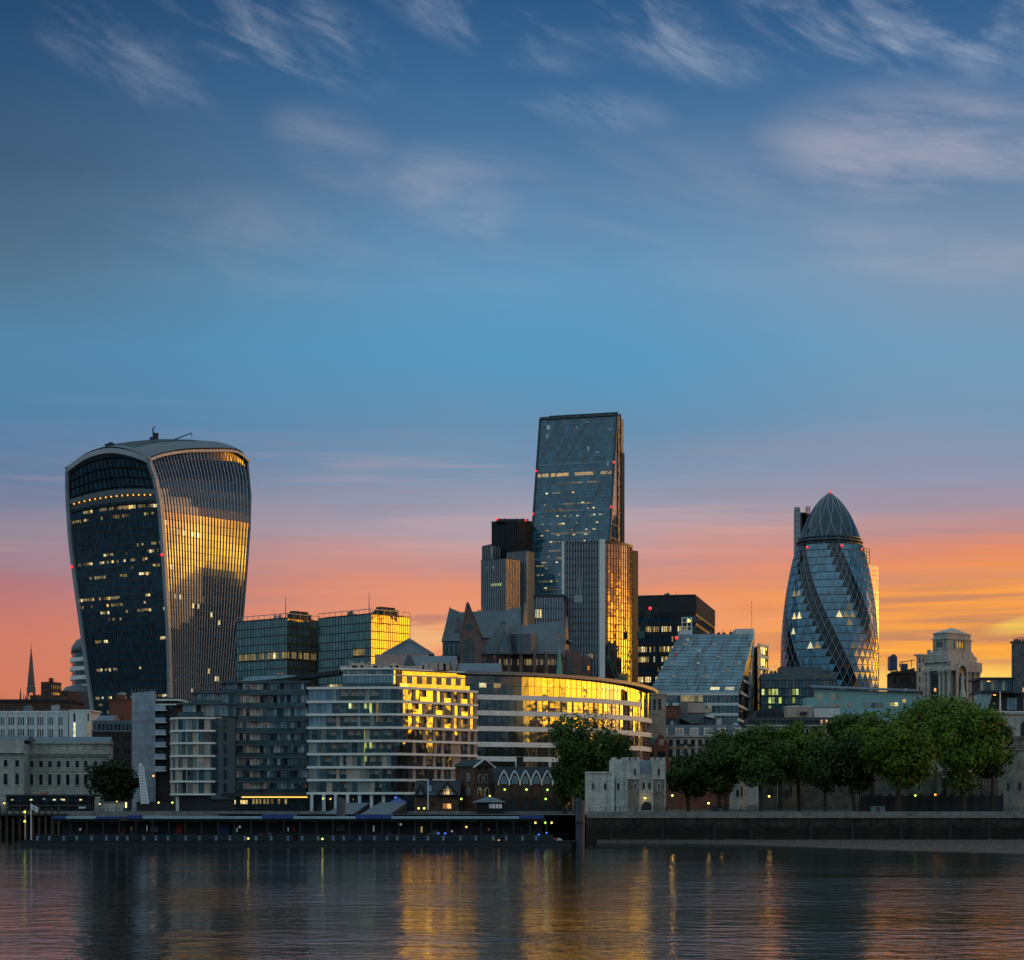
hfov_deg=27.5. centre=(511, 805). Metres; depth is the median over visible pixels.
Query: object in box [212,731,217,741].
window
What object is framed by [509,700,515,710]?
window
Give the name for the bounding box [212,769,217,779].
window
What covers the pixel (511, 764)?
window
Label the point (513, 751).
window
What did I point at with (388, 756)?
window
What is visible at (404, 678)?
penthouse window
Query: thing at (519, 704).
window
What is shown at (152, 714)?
building
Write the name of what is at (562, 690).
top window
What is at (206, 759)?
window
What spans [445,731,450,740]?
window
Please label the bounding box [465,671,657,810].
office block
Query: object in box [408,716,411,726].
window
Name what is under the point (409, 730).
window
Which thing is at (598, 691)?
top window
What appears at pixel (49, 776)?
window
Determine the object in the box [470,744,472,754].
window
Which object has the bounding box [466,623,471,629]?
arched window
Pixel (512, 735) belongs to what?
window
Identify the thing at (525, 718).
window
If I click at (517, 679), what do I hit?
top window
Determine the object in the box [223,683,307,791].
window
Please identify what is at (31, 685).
church spire
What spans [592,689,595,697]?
top window
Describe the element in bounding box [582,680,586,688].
top window
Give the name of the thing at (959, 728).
tree
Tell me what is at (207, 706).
penthouse window
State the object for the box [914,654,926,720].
office block
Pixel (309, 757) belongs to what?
window
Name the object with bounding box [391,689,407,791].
window
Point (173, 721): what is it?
window
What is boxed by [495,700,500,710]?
window
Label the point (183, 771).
window
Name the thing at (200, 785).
window
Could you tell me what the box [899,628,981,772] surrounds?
stone tower
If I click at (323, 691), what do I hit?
window
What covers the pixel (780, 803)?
tree
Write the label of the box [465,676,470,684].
top window
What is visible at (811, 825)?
river wall
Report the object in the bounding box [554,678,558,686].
top window
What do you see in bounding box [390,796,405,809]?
parasol
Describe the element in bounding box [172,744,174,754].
window
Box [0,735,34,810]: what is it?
stone building
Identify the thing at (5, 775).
window
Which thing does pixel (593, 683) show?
top window
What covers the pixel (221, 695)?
penthouse window
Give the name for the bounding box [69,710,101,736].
office block
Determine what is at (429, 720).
window
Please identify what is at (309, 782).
window
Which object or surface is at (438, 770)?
window
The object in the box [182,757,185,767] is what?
window
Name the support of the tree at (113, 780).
on the ground at (750, 807)
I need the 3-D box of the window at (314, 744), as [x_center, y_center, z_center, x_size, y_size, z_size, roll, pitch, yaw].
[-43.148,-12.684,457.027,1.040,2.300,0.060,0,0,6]
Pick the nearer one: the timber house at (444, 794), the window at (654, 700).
the timber house at (444, 794)
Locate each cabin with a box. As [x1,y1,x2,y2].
[711,806,728,810]
[869,805,885,810]
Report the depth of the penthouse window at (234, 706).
462.29 m
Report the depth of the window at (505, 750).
475.34 m
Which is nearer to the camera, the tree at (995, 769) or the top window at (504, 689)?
the tree at (995, 769)
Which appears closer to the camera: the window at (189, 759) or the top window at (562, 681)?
the window at (189, 759)
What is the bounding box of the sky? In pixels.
[0,0,1023,698]
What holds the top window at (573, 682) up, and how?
in the office block at (519, 714)
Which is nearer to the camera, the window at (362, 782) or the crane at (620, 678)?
the window at (362, 782)
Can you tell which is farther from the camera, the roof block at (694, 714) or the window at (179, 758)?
the roof block at (694, 714)
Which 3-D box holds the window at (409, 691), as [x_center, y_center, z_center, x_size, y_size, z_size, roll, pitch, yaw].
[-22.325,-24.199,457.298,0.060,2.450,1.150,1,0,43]
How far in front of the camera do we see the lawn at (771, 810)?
432.67 m
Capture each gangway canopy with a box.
[322,803,369,815]
[361,802,406,815]
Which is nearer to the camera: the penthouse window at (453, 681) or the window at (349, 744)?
the window at (349, 744)
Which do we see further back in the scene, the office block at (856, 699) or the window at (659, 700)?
the office block at (856, 699)
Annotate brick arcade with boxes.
[490,757,562,810]
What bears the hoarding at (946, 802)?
on the ground at (750, 807)
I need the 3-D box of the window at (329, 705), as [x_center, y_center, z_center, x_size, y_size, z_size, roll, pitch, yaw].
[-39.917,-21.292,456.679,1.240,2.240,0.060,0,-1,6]
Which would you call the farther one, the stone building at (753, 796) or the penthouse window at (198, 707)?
the stone building at (753, 796)
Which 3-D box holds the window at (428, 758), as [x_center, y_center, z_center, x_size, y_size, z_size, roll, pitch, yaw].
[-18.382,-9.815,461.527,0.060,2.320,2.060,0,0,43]
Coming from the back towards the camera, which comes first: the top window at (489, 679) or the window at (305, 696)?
the top window at (489, 679)
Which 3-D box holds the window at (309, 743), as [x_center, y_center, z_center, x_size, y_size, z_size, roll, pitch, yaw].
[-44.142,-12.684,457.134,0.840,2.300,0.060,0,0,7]
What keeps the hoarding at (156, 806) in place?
on the ground at (750, 807)
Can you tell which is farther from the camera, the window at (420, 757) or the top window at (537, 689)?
the top window at (537, 689)
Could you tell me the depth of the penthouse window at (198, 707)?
462.29 m
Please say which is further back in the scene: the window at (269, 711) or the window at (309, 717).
the window at (269, 711)
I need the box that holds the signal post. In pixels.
[24,810,25,839]
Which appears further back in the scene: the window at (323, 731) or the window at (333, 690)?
the window at (323, 731)
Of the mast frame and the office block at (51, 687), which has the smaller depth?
the mast frame
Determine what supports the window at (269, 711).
in the apartment block at (240, 745)
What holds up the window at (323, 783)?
in the apartment block at (377, 734)
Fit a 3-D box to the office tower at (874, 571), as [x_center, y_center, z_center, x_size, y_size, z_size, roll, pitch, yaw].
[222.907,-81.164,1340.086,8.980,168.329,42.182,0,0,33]
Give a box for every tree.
[83,756,142,802]
[544,699,631,802]
[548,755,574,813]
[608,733,636,767]
[666,751,707,810]
[691,728,749,805]
[704,726,742,805]
[721,720,797,810]
[768,718,832,810]
[773,725,793,810]
[796,731,850,810]
[821,707,862,744]
[824,722,877,810]
[836,708,907,795]
[857,717,944,810]
[892,693,942,757]
[910,687,1016,810]
[976,706,1018,810]
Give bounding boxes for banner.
[427,779,430,809]
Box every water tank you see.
[888,654,897,671]
[899,660,913,670]
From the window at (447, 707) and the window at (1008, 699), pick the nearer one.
the window at (447, 707)
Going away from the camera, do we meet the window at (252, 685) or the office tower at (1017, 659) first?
the window at (252, 685)
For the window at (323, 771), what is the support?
in the apartment block at (377, 734)
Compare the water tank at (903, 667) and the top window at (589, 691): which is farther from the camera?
the water tank at (903, 667)
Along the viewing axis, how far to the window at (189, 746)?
458.02 m
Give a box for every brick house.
[453,758,495,810]
[651,734,668,783]
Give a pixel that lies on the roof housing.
(769, 712)
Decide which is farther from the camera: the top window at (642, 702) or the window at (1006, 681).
the window at (1006, 681)
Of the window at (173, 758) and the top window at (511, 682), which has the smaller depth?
the window at (173, 758)
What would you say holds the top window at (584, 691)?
in the office block at (519, 714)
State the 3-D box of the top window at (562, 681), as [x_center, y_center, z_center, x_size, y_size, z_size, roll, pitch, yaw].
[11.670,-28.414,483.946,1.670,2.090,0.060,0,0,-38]
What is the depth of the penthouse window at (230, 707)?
462.29 m
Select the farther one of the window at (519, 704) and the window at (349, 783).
the window at (519, 704)
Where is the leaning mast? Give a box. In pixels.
[138,763,148,803]
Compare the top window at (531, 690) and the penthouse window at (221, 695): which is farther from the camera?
the top window at (531, 690)
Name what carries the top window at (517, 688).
in the office block at (519, 714)
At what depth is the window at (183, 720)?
458.36 m
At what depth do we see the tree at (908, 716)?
448.92 m
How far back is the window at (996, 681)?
560.49 m
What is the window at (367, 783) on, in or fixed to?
in the apartment block at (377, 734)
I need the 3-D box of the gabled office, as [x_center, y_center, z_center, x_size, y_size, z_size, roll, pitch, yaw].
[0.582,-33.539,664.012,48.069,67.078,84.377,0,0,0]
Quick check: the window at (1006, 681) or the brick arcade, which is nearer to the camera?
the brick arcade
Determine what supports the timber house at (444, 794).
on the ground at (750, 807)
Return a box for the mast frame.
[682,617,691,629]
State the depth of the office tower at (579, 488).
1183.46 m
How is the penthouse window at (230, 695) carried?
in the apartment block at (240, 745)
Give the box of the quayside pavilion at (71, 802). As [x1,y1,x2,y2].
[5,793,95,810]
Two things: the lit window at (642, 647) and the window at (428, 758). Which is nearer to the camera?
the window at (428, 758)
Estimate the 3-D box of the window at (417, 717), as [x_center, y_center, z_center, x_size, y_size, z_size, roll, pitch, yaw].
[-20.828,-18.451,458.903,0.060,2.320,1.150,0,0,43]
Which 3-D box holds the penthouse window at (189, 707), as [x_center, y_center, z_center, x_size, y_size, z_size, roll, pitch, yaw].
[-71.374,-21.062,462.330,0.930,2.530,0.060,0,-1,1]
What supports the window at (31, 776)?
in the stone building at (58, 765)
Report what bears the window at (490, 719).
in the office block at (519, 714)
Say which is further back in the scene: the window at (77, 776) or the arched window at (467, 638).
the arched window at (467, 638)
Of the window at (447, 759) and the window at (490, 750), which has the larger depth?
the window at (490, 750)
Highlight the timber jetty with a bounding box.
[0,806,67,837]
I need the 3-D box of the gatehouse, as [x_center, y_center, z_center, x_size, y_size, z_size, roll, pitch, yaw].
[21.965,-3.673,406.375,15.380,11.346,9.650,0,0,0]
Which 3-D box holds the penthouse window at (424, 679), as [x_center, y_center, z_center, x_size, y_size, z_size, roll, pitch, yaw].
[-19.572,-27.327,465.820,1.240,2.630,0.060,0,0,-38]
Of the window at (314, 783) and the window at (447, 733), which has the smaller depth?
the window at (314, 783)
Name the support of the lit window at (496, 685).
in the office block at (519, 714)
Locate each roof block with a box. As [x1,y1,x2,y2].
[350,655,501,673]
[679,701,732,724]
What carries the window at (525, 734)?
in the office block at (519, 714)
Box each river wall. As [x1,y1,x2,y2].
[1,811,585,837]
[586,811,1023,841]
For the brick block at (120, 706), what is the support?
on the ground at (750, 807)
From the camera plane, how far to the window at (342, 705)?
456.35 m
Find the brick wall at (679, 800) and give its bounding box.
[666,784,729,810]
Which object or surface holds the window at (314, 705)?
in the apartment block at (377, 734)
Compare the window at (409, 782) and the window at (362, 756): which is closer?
the window at (362, 756)
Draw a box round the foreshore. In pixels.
[597,840,1023,853]
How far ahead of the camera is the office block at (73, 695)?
845.25 m
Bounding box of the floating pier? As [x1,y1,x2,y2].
[17,814,575,845]
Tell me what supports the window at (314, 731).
in the apartment block at (377, 734)
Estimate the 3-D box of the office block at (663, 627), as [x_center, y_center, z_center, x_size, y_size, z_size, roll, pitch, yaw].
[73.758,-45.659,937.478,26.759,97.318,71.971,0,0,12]
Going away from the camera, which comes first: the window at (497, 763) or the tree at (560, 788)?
the tree at (560, 788)
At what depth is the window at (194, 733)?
458.02 m
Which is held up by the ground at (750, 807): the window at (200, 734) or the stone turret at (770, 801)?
the stone turret at (770, 801)
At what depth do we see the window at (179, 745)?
458.69 m
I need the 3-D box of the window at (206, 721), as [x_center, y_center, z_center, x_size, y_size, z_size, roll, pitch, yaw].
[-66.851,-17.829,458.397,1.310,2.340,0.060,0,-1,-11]
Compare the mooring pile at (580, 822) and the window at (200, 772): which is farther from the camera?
the window at (200, 772)
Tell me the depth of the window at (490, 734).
473.95 m
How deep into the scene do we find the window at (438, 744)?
463.65 m
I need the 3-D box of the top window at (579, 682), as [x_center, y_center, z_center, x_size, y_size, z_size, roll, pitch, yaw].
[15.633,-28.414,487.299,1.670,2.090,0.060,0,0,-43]
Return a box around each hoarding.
[136,802,173,810]
[859,793,1002,810]
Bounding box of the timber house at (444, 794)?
[414,769,460,810]
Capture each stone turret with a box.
[730,780,746,809]
[762,776,778,809]
[778,773,796,809]
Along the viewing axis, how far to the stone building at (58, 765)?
504.99 m
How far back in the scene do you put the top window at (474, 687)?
473.48 m
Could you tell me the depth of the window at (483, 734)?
473.37 m
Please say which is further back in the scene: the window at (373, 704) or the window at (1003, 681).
the window at (1003, 681)
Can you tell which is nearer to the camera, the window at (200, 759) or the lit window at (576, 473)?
the window at (200, 759)
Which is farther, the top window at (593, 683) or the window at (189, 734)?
the top window at (593, 683)
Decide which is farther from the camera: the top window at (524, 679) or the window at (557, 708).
the window at (557, 708)
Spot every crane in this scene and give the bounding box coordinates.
[574,570,582,602]
[606,654,624,680]
[618,649,633,680]
[636,611,650,638]
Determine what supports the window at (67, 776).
in the stone building at (58, 765)
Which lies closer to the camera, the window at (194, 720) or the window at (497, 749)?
the window at (194, 720)
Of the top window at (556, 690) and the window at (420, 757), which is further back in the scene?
the top window at (556, 690)
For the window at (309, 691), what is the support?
in the apartment block at (377, 734)
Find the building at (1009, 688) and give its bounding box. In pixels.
[968,677,1023,773]
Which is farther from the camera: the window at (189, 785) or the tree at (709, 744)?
the window at (189, 785)
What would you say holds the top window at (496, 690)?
in the office block at (519, 714)
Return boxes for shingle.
[613,838,1021,852]
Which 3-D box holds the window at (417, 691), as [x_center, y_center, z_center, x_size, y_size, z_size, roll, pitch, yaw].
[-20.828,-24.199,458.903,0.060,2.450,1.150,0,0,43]
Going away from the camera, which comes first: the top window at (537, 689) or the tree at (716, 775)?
the tree at (716, 775)
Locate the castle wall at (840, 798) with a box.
[800,770,997,810]
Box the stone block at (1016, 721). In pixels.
[1001,712,1023,746]
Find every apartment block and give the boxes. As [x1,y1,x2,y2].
[170,669,342,810]
[307,662,477,810]
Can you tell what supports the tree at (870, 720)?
on the ground at (750, 807)
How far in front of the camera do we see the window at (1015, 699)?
562.96 m
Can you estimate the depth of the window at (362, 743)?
455.90 m
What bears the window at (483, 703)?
in the office block at (519, 714)
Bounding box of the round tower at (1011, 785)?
[998,741,1023,810]
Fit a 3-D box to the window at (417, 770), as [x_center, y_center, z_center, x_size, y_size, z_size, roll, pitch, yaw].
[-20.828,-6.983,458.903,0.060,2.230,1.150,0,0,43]
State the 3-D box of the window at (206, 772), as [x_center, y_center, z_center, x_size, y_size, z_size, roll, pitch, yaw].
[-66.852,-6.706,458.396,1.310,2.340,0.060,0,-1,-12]
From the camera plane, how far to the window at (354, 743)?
456.01 m
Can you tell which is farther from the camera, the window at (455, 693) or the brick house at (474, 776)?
the window at (455, 693)
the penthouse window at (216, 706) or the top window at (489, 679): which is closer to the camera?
the penthouse window at (216, 706)
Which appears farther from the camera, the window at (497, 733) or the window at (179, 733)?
the window at (497, 733)
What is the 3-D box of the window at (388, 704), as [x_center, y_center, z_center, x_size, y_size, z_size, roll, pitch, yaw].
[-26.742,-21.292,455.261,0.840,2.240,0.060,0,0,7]
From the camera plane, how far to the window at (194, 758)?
457.96 m
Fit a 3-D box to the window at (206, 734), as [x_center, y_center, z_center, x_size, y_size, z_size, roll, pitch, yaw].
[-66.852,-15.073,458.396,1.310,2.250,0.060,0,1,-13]
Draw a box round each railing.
[10,808,320,810]
[414,808,569,810]
[605,807,1011,810]
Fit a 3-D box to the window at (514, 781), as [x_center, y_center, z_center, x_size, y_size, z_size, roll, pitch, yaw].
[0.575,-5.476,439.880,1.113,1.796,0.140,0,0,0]
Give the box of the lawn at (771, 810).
[669,810,852,810]
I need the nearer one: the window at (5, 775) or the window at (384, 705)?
the window at (384, 705)
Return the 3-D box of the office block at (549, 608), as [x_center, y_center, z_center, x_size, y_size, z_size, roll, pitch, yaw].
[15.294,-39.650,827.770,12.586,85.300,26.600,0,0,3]
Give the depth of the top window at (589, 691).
489.71 m
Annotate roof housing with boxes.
[753,708,781,716]
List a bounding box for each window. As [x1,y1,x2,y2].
[4,774,6,784]
[15,774,18,784]
[30,775,32,784]
[39,775,42,784]
[48,775,51,784]
[57,775,60,784]
[66,775,69,784]
[76,775,78,784]
[172,719,174,729]
[172,732,174,741]
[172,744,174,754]
[172,757,174,767]
[172,770,174,780]
[172,783,174,792]
[178,719,181,729]
[178,732,181,741]
[178,744,181,754]
[178,757,181,767]
[178,770,181,779]
[178,783,181,792]
[182,719,185,729]
[182,732,185,741]
[182,744,185,754]
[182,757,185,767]
[182,770,185,779]
[182,783,185,792]
[187,705,191,711]
[187,719,191,729]
[187,732,191,741]
[187,744,191,754]
[187,757,191,767]
[187,770,191,779]
[187,783,191,792]
[193,719,196,729]
[193,732,196,741]
[193,744,196,754]
[193,757,196,767]
[193,770,196,779]
[193,783,196,792]
[196,705,200,711]
[197,694,201,699]
[198,719,203,729]
[198,732,203,741]
[198,744,203,754]
[198,757,203,767]
[198,770,203,779]
[198,783,203,792]
[201,705,204,715]
[204,719,209,729]
[204,732,209,741]
[204,744,209,754]
[204,757,209,767]
[204,770,209,779]
[204,783,209,792]
[206,694,210,699]
[206,705,209,715]
[210,705,213,715]
[212,719,217,728]
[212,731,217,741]
[212,744,217,754]
[212,756,217,766]
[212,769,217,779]
[212,782,217,792]
[215,694,219,699]
[215,705,218,715]
[219,705,222,715]
[220,694,223,702]
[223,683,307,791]
[224,694,228,702]
[224,705,227,715]
[228,705,232,715]
[229,694,232,702]
[233,705,235,715]
[236,683,307,788]
[243,683,303,731]
[250,683,259,788]
[287,695,290,702]
[287,708,290,719]
[304,695,307,705]
[304,708,307,718]
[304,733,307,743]
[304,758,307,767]
[308,690,311,700]
[308,703,311,713]
[308,716,311,726]
[308,729,311,739]
[308,742,311,752]
[308,756,311,765]
[308,769,311,778]
[308,781,311,791]
[312,689,316,700]
[312,703,316,712]
[312,716,316,726]
[312,729,316,739]
[312,742,316,752]
[312,756,316,765]
[312,769,316,778]
[312,781,316,791]
[317,689,320,700]
[317,703,319,726]
[317,703,381,791]
[317,729,320,739]
[321,689,325,700]
[321,703,325,712]
[321,716,325,726]
[321,729,325,739]
[321,742,325,752]
[321,769,325,778]
[321,781,325,791]
[327,689,331,700]
[327,703,331,712]
[332,689,335,700]
[332,755,335,765]
[332,781,335,791]
[336,729,339,739]
[337,689,339,700]
[347,742,351,752]
[347,781,351,791]
[353,742,356,752]
[353,755,356,765]
[353,781,356,791]
[361,729,363,739]
[361,742,364,752]
[361,755,364,765]
[361,769,364,778]
[361,781,364,791]
[365,689,369,699]
[365,769,369,778]
[365,781,369,791]
[370,716,374,725]
[372,703,374,712]
[376,703,378,712]
[379,689,381,699]
[382,689,386,699]
[382,703,386,712]
[382,781,386,791]
[387,689,390,699]
[387,703,390,712]
[387,755,390,765]
[387,781,390,791]
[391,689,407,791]
[402,676,406,682]
[408,689,411,700]
[408,703,411,713]
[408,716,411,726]
[408,729,411,739]
[408,742,411,752]
[408,756,411,765]
[408,769,411,778]
[408,781,411,791]
[412,677,416,683]
[416,690,418,700]
[416,716,418,726]
[416,743,418,752]
[416,769,418,778]
[419,704,421,713]
[419,730,421,739]
[419,756,421,765]
[422,677,426,683]
[426,690,432,701]
[426,704,431,713]
[426,717,432,727]
[426,730,431,740]
[426,743,432,753]
[426,756,431,766]
[437,691,439,701]
[437,717,439,727]
[437,743,439,753]
[437,769,439,778]
[445,705,450,714]
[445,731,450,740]
[445,756,450,766]
[451,679,455,685]
[454,692,456,702]
[454,718,456,727]
[455,706,457,715]
[455,731,457,740]
[463,638,473,662]
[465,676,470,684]
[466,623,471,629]
[470,693,472,703]
[470,706,472,715]
[470,719,472,728]
[470,732,472,741]
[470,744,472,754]
[472,676,478,684]
[472,685,478,694]
[479,676,485,682]
[479,687,485,694]
[480,700,486,709]
[480,715,486,725]
[480,731,486,741]
[480,747,486,755]
[486,676,492,684]
[486,685,492,694]
[487,700,493,709]
[487,715,493,725]
[487,731,493,741]
[487,747,493,755]
[489,761,493,796]
[494,676,499,682]
[494,683,500,687]
[494,688,499,694]
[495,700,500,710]
[495,716,500,725]
[495,731,500,741]
[495,747,500,755]
[495,761,500,766]
[501,676,507,685]
[501,686,507,694]
[501,776,506,783]
[502,700,508,710]
[502,716,508,725]
[502,731,508,741]
[502,747,508,755]
[502,761,508,766]
[508,677,514,685]
[508,686,514,694]
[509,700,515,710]
[509,701,650,759]
[509,716,515,726]
[509,732,515,741]
[509,762,514,766]
[512,776,516,783]
[515,677,520,685]
[515,686,520,694]
[516,700,522,710]
[516,716,522,726]
[516,732,522,741]
[522,677,527,685]
[522,686,527,695]
[523,701,528,710]
[523,716,528,726]
[523,732,528,741]
[523,762,528,766]
[523,775,527,783]
[528,677,534,685]
[528,687,534,695]
[530,701,534,710]
[530,716,534,726]
[530,732,534,741]
[534,775,538,783]
[535,677,540,686]
[535,687,540,695]
[541,678,546,686]
[541,687,546,695]
[543,701,547,711]
[543,717,547,726]
[543,732,547,742]
[545,776,549,783]
[548,678,552,686]
[548,687,552,695]
[551,473,568,476]
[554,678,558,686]
[554,688,558,696]
[555,702,559,711]
[560,679,564,687]
[560,688,564,696]
[566,679,570,687]
[566,688,570,696]
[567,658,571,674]
[567,702,571,712]
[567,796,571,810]
[571,679,575,687]
[571,688,575,696]
[575,471,593,475]
[577,680,581,688]
[577,689,581,697]
[578,703,582,712]
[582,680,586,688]
[582,689,586,697]
[587,681,591,688]
[587,689,591,697]
[589,703,592,712]
[592,681,595,688]
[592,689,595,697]
[597,690,600,698]
[600,471,610,473]
[601,690,604,698]
[638,627,656,681]
[640,627,686,681]
[640,647,650,681]
[642,702,643,716]
[653,699,655,709]
[658,699,660,709]
[658,751,664,759]
[659,739,663,744]
[669,749,672,757]
[816,693,822,699]
[830,693,834,699]
[835,693,839,699]
[980,680,983,690]
[984,680,986,690]
[987,680,990,690]
[991,680,993,690]
[995,680,997,690]
[998,680,1001,690]
[1002,680,1004,690]
[1005,680,1008,690]
[1007,698,1009,709]
[1009,680,1011,690]
[1010,698,1012,709]
[1013,645,1022,684]
[1014,698,1016,709]
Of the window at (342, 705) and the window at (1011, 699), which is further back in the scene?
the window at (1011, 699)
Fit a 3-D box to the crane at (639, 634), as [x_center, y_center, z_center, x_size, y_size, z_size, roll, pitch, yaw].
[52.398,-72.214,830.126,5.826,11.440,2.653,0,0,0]
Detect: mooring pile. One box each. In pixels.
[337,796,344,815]
[575,797,584,845]
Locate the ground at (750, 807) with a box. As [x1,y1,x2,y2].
[103,805,777,814]
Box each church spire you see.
[23,649,38,698]
[556,634,561,673]
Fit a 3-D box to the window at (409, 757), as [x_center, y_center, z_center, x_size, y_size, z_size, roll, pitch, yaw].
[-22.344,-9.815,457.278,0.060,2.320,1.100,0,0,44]
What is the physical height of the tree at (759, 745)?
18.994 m
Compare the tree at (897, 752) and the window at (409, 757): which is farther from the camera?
the window at (409, 757)
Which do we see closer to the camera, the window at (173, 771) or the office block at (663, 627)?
the window at (173, 771)
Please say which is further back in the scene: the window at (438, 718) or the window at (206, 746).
the window at (438, 718)
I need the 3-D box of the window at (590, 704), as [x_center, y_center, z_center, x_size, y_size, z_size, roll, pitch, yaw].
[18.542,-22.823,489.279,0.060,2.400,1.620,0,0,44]
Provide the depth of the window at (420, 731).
459.59 m
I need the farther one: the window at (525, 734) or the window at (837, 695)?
the window at (837, 695)
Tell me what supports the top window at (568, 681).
in the office block at (519, 714)
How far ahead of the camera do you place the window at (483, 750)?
473.37 m
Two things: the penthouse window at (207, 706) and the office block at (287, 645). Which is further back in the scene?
the office block at (287, 645)
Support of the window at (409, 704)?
in the apartment block at (377, 734)
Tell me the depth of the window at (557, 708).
482.23 m
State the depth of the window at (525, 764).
477.72 m
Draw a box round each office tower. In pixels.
[65,426,251,715]
[481,518,534,625]
[532,412,624,594]
[562,539,637,692]
[780,492,878,690]
[794,506,809,552]
[863,547,878,641]
[1010,639,1023,692]
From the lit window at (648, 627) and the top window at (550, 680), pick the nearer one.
the top window at (550, 680)
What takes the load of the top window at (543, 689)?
in the office block at (519, 714)
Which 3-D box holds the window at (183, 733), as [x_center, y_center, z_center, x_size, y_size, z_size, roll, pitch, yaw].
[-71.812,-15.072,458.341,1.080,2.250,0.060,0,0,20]
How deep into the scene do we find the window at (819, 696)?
690.26 m
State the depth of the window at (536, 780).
439.83 m
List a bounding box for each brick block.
[91,716,131,808]
[108,692,131,720]
[666,699,679,724]
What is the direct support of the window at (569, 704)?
in the office block at (519, 714)
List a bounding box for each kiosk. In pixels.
[104,801,130,810]
[474,796,503,815]
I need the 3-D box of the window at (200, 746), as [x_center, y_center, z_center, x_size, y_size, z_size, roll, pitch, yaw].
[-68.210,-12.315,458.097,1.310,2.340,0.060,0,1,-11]
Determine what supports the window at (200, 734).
in the apartment block at (240, 745)
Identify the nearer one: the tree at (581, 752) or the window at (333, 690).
the tree at (581, 752)
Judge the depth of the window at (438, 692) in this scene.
463.65 m
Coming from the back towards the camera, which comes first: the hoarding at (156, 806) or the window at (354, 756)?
the window at (354, 756)
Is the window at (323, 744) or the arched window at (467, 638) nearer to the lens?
the window at (323, 744)
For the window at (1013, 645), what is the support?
in the office tower at (1017, 659)
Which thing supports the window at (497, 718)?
in the office block at (519, 714)
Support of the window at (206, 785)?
in the apartment block at (240, 745)
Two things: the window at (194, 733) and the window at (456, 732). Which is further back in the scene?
the window at (456, 732)
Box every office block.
[0,695,85,710]
[0,705,68,736]
[41,678,60,694]
[61,691,80,700]
[63,638,89,709]
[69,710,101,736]
[236,597,319,686]
[318,607,409,686]
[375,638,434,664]
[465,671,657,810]
[533,595,565,645]
[638,591,714,686]
[642,693,665,738]
[652,601,768,730]
[759,667,836,716]
[783,706,810,716]
[802,685,922,771]
[811,705,839,716]
[887,668,915,692]
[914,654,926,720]
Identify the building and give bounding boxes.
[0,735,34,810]
[24,737,113,810]
[132,689,187,810]
[666,719,742,769]
[742,717,833,804]
[968,677,1023,773]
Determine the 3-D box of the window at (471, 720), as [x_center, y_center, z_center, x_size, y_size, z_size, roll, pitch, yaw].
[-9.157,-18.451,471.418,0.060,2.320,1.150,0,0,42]
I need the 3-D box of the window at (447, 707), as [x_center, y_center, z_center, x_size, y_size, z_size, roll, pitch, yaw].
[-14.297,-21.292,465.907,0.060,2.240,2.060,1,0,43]
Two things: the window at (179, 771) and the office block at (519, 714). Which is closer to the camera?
the window at (179, 771)
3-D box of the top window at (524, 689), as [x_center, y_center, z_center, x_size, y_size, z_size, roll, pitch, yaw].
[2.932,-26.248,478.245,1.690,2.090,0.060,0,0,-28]
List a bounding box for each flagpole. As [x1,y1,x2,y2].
[30,803,37,839]
[999,691,1000,710]
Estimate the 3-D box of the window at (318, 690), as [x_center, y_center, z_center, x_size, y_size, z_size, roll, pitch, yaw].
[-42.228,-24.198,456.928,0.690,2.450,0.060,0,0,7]
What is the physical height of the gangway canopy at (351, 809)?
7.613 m
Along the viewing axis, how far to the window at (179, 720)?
458.69 m
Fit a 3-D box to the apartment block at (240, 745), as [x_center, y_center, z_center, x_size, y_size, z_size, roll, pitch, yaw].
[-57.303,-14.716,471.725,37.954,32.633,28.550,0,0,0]
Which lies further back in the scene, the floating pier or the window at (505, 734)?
the window at (505, 734)
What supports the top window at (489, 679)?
in the office block at (519, 714)
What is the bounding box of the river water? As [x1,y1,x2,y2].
[0,838,1023,959]
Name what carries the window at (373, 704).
in the apartment block at (377, 734)
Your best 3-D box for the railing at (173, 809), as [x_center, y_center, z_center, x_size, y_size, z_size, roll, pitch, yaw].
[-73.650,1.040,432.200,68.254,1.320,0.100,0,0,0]
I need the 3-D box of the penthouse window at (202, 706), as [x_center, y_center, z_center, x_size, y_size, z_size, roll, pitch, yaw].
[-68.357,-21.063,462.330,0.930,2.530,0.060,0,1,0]
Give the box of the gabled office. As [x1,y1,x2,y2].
[441,602,590,676]
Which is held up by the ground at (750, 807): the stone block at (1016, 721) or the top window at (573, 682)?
the stone block at (1016, 721)
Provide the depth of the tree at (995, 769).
412.72 m
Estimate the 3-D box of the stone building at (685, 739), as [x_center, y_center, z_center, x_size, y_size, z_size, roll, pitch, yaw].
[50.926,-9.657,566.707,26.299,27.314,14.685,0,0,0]
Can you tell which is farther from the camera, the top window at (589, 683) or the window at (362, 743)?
the top window at (589, 683)
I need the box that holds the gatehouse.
[585,757,665,815]

